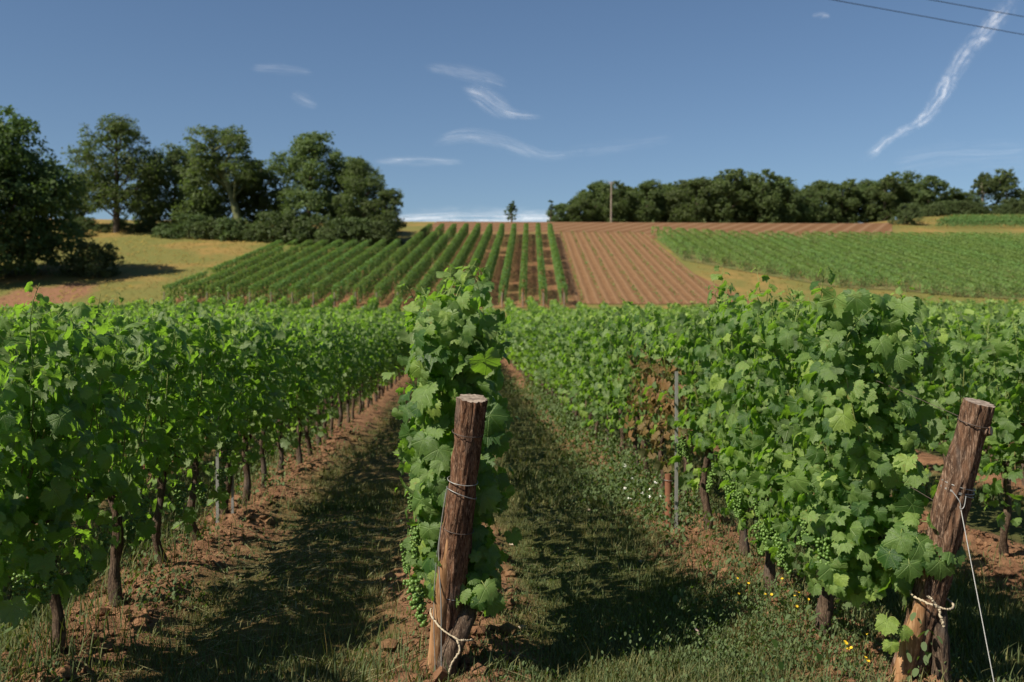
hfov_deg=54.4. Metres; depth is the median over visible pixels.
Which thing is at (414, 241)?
vine row
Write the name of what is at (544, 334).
grapevine
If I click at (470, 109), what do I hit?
sky
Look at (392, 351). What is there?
grapevine
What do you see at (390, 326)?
grapevine
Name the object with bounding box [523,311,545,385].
grapevine
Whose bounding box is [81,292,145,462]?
grapevine
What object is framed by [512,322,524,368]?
grapevine
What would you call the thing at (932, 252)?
vine row
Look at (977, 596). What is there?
anchor wire
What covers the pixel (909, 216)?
bush
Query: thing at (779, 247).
vine row
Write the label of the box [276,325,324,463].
grapevine
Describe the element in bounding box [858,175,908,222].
wood tree
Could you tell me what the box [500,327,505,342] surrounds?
grapevine
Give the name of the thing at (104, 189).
oak tree
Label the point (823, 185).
wood tree
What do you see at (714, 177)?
wood tree
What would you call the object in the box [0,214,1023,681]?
ground
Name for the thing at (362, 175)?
broadleaf tree
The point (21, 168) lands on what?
broad tree
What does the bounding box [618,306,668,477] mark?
grapevine
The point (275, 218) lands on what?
bush
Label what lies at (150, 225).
bush
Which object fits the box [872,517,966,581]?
vine shoot
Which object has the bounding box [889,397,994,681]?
vineyard post
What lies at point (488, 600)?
vine shoot
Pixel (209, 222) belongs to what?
bush
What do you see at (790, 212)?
wood tree
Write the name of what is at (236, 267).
vine row
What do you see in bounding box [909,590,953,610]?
twine tie
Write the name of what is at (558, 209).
wood tree
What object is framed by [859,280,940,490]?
grapevine
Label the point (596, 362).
grapevine
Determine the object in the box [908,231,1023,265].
vine row
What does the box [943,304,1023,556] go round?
grapevine
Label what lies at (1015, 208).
bush
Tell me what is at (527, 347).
grapevine
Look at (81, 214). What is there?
broadleaf tree
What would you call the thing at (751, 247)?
vine row
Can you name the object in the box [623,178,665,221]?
wood tree
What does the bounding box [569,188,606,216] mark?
wood tree
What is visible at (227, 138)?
leaning tree
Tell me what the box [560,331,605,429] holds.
grapevine
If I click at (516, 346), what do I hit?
grapevine
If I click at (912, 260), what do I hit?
vine row
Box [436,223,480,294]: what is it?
vine row
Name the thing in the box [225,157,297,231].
broadleaf tree
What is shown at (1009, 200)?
bush
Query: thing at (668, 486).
wooden stake
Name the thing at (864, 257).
vine row
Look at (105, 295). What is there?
meadow grass
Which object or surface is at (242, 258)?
vine row
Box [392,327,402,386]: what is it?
grapevine
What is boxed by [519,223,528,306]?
vine row
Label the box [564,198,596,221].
wood tree
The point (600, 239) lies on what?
young vine row
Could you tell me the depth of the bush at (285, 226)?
146.91 m
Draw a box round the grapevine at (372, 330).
[363,317,381,407]
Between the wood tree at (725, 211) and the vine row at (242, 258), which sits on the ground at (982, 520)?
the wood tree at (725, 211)
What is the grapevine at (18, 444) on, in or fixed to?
on the ground at (982, 520)
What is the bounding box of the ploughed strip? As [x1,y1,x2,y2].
[645,232,890,238]
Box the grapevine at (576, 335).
[567,309,604,436]
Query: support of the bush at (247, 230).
on the ground at (982, 520)
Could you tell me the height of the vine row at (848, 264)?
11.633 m
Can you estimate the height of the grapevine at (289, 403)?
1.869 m
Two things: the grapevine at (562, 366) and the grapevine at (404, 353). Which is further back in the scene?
the grapevine at (404, 353)
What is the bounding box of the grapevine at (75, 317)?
[8,313,82,416]
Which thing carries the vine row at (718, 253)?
on the green parcel ground at (778, 274)
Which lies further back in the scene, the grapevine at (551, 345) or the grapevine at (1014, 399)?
the grapevine at (551, 345)
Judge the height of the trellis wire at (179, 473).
0.415 m
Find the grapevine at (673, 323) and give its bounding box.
[666,310,697,402]
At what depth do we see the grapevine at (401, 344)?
27.98 m
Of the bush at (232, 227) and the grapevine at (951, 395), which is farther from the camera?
the bush at (232, 227)
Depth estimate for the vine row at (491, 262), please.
125.10 m
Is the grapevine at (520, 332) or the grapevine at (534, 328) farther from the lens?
the grapevine at (520, 332)
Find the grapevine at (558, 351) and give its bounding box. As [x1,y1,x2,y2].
[553,318,578,414]
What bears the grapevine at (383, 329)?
on the ground at (982, 520)
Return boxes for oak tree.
[60,113,171,232]
[263,130,350,228]
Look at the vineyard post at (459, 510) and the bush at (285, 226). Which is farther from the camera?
the bush at (285, 226)
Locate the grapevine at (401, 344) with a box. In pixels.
[392,321,406,383]
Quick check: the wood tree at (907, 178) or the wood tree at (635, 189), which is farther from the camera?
the wood tree at (907, 178)
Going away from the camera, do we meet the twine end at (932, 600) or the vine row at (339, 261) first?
the twine end at (932, 600)
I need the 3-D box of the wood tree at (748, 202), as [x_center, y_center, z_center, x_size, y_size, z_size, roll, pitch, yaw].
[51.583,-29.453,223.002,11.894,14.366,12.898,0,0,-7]
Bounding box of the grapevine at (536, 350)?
[530,327,554,397]
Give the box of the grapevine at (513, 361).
[509,337,516,366]
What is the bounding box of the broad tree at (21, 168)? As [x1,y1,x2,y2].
[0,104,94,276]
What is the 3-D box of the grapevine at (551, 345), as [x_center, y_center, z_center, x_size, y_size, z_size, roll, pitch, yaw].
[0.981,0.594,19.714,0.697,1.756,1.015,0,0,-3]
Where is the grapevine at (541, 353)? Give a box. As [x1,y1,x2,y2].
[535,310,554,394]
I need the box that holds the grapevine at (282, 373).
[249,305,293,488]
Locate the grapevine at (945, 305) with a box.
[916,295,949,405]
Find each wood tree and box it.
[546,204,565,221]
[551,201,581,221]
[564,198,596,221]
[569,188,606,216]
[573,180,610,221]
[587,181,632,221]
[619,187,642,221]
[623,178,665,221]
[647,187,680,222]
[651,182,676,222]
[661,179,694,222]
[671,176,714,222]
[693,176,732,222]
[706,168,753,222]
[729,180,760,222]
[733,169,784,222]
[765,177,800,222]
[774,184,802,222]
[795,195,815,222]
[796,188,818,222]
[797,189,836,222]
[802,180,845,220]
[822,181,863,222]
[839,178,876,222]
[854,180,892,221]
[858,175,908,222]
[878,170,925,219]
[894,182,933,215]
[908,175,950,216]
[928,186,963,212]
[941,192,980,201]
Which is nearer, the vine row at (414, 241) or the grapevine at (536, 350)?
the grapevine at (536, 350)
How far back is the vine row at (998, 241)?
149.08 m
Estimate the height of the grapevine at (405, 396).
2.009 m
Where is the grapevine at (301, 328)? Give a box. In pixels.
[296,322,313,331]
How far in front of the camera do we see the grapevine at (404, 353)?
28.87 m
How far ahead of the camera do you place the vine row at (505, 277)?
111.66 m
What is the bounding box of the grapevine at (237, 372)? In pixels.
[187,317,265,514]
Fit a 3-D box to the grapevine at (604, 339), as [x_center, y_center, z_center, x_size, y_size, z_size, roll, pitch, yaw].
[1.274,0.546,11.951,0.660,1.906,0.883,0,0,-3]
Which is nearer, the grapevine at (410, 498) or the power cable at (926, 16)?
the grapevine at (410, 498)
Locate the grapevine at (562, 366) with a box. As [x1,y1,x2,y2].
[554,320,575,423]
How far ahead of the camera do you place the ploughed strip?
167.95 m
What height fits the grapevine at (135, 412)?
1.838 m
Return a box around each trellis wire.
[74,397,333,525]
[878,381,957,415]
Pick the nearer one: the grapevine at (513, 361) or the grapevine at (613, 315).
the grapevine at (613, 315)
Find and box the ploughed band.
[429,221,891,232]
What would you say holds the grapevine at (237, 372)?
on the ground at (982, 520)
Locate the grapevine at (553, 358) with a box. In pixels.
[545,312,571,406]
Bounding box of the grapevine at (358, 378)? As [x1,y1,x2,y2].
[337,318,364,422]
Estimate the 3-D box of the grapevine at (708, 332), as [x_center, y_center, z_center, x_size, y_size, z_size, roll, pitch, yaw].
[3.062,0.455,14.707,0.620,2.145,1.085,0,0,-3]
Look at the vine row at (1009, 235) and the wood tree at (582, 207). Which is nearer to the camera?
the vine row at (1009, 235)
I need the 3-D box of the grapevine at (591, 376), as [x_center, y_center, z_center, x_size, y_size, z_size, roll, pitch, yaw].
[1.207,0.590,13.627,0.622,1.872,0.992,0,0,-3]
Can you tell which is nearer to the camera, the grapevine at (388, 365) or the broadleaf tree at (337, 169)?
the grapevine at (388, 365)
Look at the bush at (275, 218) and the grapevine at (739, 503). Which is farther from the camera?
the bush at (275, 218)
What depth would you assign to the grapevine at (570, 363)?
16.22 m
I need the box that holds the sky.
[0,0,1023,222]
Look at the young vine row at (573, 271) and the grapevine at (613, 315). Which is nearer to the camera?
the grapevine at (613, 315)
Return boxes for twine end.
[448,640,460,673]
[926,595,938,607]
[938,607,944,626]
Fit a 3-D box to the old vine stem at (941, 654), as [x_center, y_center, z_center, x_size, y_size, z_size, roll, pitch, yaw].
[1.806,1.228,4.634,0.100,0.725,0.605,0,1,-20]
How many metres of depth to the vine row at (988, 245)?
143.66 m
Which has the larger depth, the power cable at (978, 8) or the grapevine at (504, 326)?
the power cable at (978, 8)
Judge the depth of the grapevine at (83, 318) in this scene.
15.38 m
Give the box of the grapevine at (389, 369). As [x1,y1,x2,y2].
[377,325,395,395]
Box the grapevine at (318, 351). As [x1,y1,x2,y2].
[288,324,336,455]
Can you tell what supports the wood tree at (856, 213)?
on the ground at (982, 520)
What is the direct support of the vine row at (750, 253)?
on the green parcel ground at (778, 274)
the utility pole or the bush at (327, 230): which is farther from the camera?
the utility pole
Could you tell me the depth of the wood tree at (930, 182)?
229.10 m
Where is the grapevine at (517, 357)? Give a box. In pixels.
[515,344,525,377]
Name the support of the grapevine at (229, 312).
on the ground at (982, 520)
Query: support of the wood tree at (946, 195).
on the ground at (982, 520)
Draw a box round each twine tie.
[429,607,472,641]
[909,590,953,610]
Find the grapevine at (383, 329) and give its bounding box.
[361,310,388,404]
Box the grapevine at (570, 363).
[561,311,589,426]
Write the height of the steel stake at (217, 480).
1.550 m
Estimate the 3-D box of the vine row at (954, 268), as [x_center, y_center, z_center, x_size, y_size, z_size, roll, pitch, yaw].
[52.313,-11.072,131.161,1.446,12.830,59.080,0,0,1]
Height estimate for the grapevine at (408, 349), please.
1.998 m
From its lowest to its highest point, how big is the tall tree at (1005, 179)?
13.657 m
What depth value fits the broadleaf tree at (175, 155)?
166.63 m
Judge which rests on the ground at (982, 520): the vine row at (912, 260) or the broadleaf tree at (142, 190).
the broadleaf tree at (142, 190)
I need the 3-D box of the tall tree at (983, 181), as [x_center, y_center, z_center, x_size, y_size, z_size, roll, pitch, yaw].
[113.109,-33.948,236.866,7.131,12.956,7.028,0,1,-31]
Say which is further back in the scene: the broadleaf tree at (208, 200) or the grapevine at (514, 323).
the broadleaf tree at (208, 200)
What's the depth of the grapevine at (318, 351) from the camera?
12.47 m
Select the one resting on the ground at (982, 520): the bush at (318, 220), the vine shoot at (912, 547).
the bush at (318, 220)
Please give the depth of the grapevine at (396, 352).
26.18 m
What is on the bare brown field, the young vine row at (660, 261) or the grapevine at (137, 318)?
the young vine row at (660, 261)
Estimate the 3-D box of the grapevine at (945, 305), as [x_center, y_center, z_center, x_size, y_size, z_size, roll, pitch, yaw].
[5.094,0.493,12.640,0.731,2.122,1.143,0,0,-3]
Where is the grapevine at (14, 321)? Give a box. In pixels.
[0,299,44,409]
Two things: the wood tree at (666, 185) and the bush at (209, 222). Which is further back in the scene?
the wood tree at (666, 185)
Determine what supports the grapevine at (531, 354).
on the ground at (982, 520)
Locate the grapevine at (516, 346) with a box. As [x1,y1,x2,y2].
[513,329,523,373]
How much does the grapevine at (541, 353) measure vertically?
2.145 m
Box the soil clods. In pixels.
[1,426,1023,681]
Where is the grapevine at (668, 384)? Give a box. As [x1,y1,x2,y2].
[635,316,711,510]
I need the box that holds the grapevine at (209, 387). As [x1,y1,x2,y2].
[148,286,250,540]
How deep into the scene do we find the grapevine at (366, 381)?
18.54 m
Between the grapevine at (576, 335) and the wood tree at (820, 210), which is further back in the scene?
the wood tree at (820, 210)
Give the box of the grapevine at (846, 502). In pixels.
[730,287,947,638]
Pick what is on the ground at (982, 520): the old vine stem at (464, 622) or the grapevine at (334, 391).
the grapevine at (334, 391)
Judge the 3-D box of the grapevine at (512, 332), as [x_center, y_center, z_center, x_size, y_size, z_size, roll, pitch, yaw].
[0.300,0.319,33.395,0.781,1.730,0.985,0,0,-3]
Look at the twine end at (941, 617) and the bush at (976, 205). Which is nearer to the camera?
the twine end at (941, 617)
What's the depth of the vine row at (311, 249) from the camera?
105.78 m
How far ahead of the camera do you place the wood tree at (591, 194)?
219.98 m
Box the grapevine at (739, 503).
[703,265,835,594]
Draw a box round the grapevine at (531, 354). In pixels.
[527,329,540,384]
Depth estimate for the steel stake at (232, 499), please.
8.22 m
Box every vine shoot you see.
[459,569,505,616]
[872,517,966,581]
[874,612,913,654]
[876,512,938,583]
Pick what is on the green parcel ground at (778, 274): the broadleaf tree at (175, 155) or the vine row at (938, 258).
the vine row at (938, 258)
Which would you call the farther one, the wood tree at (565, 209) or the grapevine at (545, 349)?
the wood tree at (565, 209)
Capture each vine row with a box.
[161,239,283,301]
[183,239,297,301]
[205,239,312,301]
[226,239,327,306]
[247,239,342,303]
[268,239,356,303]
[289,238,371,304]
[310,238,386,306]
[332,238,400,306]
[353,223,432,303]
[374,223,444,303]
[394,223,456,302]
[415,223,468,300]
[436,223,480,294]
[457,223,492,294]
[481,223,504,291]
[498,223,516,306]
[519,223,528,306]
[535,223,547,305]
[547,223,567,306]
[561,232,584,301]
[571,230,602,300]
[583,231,623,300]
[598,234,642,301]
[606,231,661,299]
[617,232,681,300]
[629,231,699,297]
[642,233,716,296]
[651,226,690,258]
[663,226,709,261]
[676,227,730,266]
[688,228,751,270]
[701,228,774,273]
[716,229,799,277]
[728,230,824,281]
[741,230,849,286]
[753,230,869,287]
[764,231,888,287]
[777,231,912,289]
[791,232,940,294]
[800,231,963,296]
[812,231,984,297]
[826,231,1003,297]
[838,231,1023,297]
[849,231,1023,294]
[861,231,1023,284]
[874,231,1023,281]
[885,231,1023,278]
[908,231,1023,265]
[934,232,1023,257]
[935,219,1023,226]
[940,217,1023,224]
[944,216,1023,223]
[944,232,1023,256]
[948,215,1023,221]
[953,214,1023,220]
[955,232,1022,250]
[991,232,1023,242]
[1003,232,1023,241]
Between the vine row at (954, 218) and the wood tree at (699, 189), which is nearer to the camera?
the vine row at (954, 218)
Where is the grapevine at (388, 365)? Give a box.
[373,328,397,398]
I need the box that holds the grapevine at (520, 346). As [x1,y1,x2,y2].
[515,322,527,377]
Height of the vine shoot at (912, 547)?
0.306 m
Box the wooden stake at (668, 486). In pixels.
[665,473,671,529]
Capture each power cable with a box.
[834,0,1023,34]
[933,0,1023,16]
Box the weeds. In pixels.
[0,369,1023,681]
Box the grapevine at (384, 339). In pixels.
[369,322,393,401]
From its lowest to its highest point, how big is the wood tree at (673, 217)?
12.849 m
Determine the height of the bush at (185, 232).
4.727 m
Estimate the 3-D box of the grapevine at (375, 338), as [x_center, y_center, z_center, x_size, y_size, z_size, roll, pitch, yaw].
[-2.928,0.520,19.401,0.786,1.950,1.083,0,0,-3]
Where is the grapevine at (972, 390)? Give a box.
[950,306,1022,451]
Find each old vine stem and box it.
[437,602,476,677]
[870,535,951,681]
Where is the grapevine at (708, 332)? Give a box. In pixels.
[702,301,735,351]
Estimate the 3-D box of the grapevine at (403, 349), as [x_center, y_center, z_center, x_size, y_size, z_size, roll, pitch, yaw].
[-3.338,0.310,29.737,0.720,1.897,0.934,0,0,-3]
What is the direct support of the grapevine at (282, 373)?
on the ground at (982, 520)
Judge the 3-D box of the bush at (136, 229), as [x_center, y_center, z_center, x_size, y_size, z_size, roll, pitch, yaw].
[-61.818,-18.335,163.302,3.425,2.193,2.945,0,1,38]
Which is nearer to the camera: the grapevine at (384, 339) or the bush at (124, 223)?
the grapevine at (384, 339)
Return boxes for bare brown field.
[556,232,751,303]
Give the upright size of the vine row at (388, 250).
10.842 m
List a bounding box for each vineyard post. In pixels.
[427,394,487,672]
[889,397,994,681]
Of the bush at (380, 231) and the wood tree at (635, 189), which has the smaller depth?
the bush at (380, 231)
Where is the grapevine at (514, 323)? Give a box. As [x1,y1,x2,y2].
[509,317,526,371]
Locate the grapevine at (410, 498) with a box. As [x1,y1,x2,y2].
[407,268,463,512]
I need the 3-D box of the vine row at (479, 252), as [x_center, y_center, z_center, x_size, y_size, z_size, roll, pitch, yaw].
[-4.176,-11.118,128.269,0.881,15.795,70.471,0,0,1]
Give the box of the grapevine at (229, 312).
[223,311,245,326]
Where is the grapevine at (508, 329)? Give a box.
[505,324,515,368]
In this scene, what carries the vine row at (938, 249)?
on the green parcel ground at (778, 274)
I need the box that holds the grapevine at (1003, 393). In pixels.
[981,305,1023,485]
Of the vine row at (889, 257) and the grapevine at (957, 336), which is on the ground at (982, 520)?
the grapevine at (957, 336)
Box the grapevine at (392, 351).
[380,319,399,390]
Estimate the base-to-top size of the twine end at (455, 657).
0.161 m
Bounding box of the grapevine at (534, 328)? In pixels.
[529,315,547,389]
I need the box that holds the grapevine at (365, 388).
[334,314,368,418]
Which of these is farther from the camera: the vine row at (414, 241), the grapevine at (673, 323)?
the vine row at (414, 241)
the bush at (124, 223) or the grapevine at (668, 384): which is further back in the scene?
the bush at (124, 223)
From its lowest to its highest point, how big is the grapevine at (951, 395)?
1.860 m
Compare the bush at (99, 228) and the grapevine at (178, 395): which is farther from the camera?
the bush at (99, 228)
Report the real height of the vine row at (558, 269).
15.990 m
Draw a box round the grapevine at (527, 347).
[522,314,539,372]
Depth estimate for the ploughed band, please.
181.80 m
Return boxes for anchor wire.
[433,486,447,670]
[438,492,445,665]
[961,510,993,681]
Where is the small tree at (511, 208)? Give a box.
[503,200,517,221]
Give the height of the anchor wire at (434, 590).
0.900 m
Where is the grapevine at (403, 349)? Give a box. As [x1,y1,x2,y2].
[394,321,410,380]
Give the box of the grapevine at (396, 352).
[389,317,402,388]
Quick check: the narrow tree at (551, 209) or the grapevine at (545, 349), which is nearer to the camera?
the grapevine at (545, 349)
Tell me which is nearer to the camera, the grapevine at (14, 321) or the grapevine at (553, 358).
the grapevine at (14, 321)
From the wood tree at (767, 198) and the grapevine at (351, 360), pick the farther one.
the wood tree at (767, 198)
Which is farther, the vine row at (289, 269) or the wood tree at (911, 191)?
the wood tree at (911, 191)
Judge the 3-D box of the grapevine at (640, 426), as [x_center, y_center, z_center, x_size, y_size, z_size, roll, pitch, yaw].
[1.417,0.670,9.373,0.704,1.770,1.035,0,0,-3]
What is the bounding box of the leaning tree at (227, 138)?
[179,124,267,226]
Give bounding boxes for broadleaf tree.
[57,175,95,222]
[128,176,172,223]
[133,140,203,226]
[168,166,241,232]
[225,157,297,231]
[315,157,370,235]
[330,156,387,225]
[359,187,406,243]
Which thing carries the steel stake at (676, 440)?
on the ground at (982, 520)
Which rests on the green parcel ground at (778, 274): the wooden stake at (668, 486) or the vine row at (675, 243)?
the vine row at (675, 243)
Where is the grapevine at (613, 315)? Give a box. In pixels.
[602,310,616,324]
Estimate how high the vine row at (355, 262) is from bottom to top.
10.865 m
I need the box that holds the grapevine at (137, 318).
[136,309,196,379]
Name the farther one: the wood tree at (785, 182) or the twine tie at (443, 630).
the wood tree at (785, 182)
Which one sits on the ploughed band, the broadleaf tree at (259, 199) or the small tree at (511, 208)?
the small tree at (511, 208)
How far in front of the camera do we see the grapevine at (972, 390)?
10.93 m
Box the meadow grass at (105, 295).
[0,214,1023,309]
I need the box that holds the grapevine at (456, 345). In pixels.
[380,258,522,626]
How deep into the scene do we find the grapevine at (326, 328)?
13.37 m
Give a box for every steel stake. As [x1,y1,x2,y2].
[215,351,218,522]
[231,462,233,513]
[675,371,677,527]
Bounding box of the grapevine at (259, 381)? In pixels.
[215,295,289,505]
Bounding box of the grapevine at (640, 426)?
[621,321,692,493]
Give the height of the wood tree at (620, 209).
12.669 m
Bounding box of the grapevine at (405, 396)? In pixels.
[399,279,497,403]
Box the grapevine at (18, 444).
[0,323,89,634]
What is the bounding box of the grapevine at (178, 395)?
[114,294,221,565]
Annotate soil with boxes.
[0,364,1023,681]
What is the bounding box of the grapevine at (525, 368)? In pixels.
[521,330,533,385]
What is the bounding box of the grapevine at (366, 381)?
[346,322,375,414]
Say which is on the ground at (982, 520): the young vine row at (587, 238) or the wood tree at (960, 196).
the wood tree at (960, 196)
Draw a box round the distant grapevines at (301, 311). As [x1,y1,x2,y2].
[0,294,1023,385]
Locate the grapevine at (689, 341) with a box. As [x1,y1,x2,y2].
[664,300,766,529]
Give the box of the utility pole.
[610,181,613,221]
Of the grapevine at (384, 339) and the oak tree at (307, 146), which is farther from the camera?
the oak tree at (307, 146)
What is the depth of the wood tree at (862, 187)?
231.78 m
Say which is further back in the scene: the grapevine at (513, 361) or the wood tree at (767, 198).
the wood tree at (767, 198)
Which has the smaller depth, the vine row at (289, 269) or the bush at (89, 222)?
the vine row at (289, 269)
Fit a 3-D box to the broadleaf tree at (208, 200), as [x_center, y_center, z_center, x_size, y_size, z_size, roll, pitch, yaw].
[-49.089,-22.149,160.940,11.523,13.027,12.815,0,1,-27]
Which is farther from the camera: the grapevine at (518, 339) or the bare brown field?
the bare brown field
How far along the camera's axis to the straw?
6.30 m
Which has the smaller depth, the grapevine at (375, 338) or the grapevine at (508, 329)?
the grapevine at (375, 338)
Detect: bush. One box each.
[57,240,124,278]
[61,220,97,237]
[76,216,101,229]
[92,223,110,232]
[106,218,130,229]
[127,223,144,232]
[139,218,161,231]
[150,222,181,238]
[161,213,209,238]
[183,217,228,239]
[212,216,248,240]
[237,221,273,241]
[239,210,295,242]
[269,218,314,243]
[285,212,344,245]
[314,220,354,245]
[325,216,378,246]
[351,220,401,245]
[887,202,923,224]
[921,201,949,216]
[937,199,964,215]
[951,199,977,213]
[956,196,983,206]
[961,201,990,214]
[981,205,1000,213]
[986,188,1023,208]
[989,204,1013,214]
[998,196,1023,213]
[1006,202,1023,213]
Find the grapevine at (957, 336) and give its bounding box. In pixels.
[917,326,972,441]
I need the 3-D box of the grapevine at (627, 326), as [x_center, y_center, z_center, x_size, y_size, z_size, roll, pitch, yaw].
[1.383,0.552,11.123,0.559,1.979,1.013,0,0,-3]
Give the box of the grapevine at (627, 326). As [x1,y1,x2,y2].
[607,301,660,464]
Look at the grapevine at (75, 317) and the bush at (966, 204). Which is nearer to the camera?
the grapevine at (75, 317)
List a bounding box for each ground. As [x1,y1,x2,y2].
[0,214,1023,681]
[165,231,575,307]
[656,238,1023,299]
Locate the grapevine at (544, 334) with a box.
[539,320,562,398]
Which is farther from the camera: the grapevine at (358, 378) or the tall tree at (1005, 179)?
the tall tree at (1005, 179)
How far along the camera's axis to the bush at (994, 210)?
224.39 m
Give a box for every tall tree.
[969,171,999,201]
[987,167,1021,199]
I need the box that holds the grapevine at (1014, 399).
[1009,312,1023,406]
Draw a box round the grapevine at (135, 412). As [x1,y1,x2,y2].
[53,295,175,607]
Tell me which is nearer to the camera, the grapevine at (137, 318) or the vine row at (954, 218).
the grapevine at (137, 318)
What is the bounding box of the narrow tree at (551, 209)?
[547,200,553,221]
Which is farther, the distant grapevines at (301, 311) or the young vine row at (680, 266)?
the young vine row at (680, 266)
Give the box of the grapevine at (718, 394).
[695,265,782,555]
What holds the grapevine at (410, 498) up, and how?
on the ground at (982, 520)
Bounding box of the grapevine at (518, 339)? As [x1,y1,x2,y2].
[514,322,528,376]
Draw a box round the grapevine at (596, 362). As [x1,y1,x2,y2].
[587,318,627,450]
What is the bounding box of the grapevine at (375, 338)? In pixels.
[351,318,380,411]
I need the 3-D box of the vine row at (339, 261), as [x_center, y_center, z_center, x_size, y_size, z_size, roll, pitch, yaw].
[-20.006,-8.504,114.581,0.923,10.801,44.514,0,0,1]
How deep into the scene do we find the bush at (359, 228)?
144.58 m
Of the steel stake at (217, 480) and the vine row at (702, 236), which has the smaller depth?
the steel stake at (217, 480)
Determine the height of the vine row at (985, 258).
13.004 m
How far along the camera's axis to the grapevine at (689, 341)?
7.69 m
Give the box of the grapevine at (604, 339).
[593,308,638,456]
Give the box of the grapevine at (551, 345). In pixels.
[544,329,562,394]
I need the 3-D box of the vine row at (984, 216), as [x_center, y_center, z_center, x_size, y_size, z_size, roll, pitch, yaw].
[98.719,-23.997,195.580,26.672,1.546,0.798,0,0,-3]
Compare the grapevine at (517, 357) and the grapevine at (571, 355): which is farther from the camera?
the grapevine at (517, 357)
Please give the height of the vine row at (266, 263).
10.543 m
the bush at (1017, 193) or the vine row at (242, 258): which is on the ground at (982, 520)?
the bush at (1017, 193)
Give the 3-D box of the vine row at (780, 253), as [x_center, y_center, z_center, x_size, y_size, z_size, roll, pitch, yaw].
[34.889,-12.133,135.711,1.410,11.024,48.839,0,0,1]
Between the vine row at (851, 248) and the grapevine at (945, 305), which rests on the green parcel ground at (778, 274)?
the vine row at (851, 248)
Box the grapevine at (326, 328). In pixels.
[298,312,343,445]
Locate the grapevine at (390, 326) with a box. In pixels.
[374,316,397,392]
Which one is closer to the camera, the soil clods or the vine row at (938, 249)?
the soil clods
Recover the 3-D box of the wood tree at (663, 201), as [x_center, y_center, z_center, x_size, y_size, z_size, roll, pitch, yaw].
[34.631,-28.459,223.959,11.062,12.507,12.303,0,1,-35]
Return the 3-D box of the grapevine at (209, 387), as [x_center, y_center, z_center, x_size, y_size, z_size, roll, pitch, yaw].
[-2.343,0.582,7.406,0.683,1.997,0.979,0,0,-3]
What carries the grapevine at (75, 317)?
on the ground at (982, 520)
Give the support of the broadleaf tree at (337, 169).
on the ground at (982, 520)
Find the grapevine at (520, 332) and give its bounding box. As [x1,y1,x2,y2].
[516,323,530,382]
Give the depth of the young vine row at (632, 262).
128.21 m
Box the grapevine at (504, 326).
[501,319,511,363]
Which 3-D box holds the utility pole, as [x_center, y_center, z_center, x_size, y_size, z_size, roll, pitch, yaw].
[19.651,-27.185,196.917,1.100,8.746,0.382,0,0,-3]
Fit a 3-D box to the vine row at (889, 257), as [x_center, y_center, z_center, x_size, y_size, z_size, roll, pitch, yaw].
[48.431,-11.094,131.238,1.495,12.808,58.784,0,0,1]
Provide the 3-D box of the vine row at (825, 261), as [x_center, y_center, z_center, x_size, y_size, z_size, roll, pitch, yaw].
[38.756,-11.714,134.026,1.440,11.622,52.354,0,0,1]
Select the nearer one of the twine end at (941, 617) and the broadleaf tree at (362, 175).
the twine end at (941, 617)
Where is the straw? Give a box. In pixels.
[6,449,934,681]
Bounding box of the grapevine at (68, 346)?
[0,281,156,652]
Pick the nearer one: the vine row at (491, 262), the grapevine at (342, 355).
the grapevine at (342, 355)
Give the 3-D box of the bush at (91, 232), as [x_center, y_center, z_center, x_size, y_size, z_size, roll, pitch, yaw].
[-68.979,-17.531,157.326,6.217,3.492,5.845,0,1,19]
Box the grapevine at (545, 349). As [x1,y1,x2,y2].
[537,312,559,397]
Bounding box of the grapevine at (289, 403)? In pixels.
[245,313,310,469]
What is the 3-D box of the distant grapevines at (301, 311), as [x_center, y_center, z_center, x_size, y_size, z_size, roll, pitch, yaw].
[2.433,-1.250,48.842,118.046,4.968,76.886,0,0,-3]
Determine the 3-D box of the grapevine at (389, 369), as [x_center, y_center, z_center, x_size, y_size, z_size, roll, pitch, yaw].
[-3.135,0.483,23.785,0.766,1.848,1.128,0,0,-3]
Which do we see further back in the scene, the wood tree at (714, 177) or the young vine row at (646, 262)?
the wood tree at (714, 177)
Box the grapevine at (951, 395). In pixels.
[911,305,984,502]
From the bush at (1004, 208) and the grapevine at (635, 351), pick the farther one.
the bush at (1004, 208)
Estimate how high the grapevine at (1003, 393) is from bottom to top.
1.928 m
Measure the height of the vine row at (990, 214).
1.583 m
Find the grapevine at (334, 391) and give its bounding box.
[298,316,346,439]
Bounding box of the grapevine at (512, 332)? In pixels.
[510,327,521,373]
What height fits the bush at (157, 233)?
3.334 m
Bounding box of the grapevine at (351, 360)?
[331,305,361,426]
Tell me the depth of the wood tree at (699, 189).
214.87 m
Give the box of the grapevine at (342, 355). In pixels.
[318,315,356,433]
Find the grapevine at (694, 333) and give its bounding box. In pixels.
[689,312,711,405]
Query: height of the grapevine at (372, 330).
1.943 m
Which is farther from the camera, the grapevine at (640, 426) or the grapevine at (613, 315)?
the grapevine at (613, 315)
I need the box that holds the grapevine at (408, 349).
[399,317,411,378]
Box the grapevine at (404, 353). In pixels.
[396,322,406,381]
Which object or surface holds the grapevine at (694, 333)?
on the ground at (982, 520)
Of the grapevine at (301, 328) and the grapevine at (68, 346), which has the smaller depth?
the grapevine at (68, 346)
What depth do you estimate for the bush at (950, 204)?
224.82 m
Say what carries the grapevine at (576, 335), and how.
on the ground at (982, 520)
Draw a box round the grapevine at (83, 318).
[75,303,96,325]
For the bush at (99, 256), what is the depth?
110.42 m
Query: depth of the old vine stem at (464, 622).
4.49 m
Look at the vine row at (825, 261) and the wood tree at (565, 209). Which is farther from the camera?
the wood tree at (565, 209)
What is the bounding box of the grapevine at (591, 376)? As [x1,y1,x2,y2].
[578,315,618,445]
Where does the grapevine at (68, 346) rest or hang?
on the ground at (982, 520)

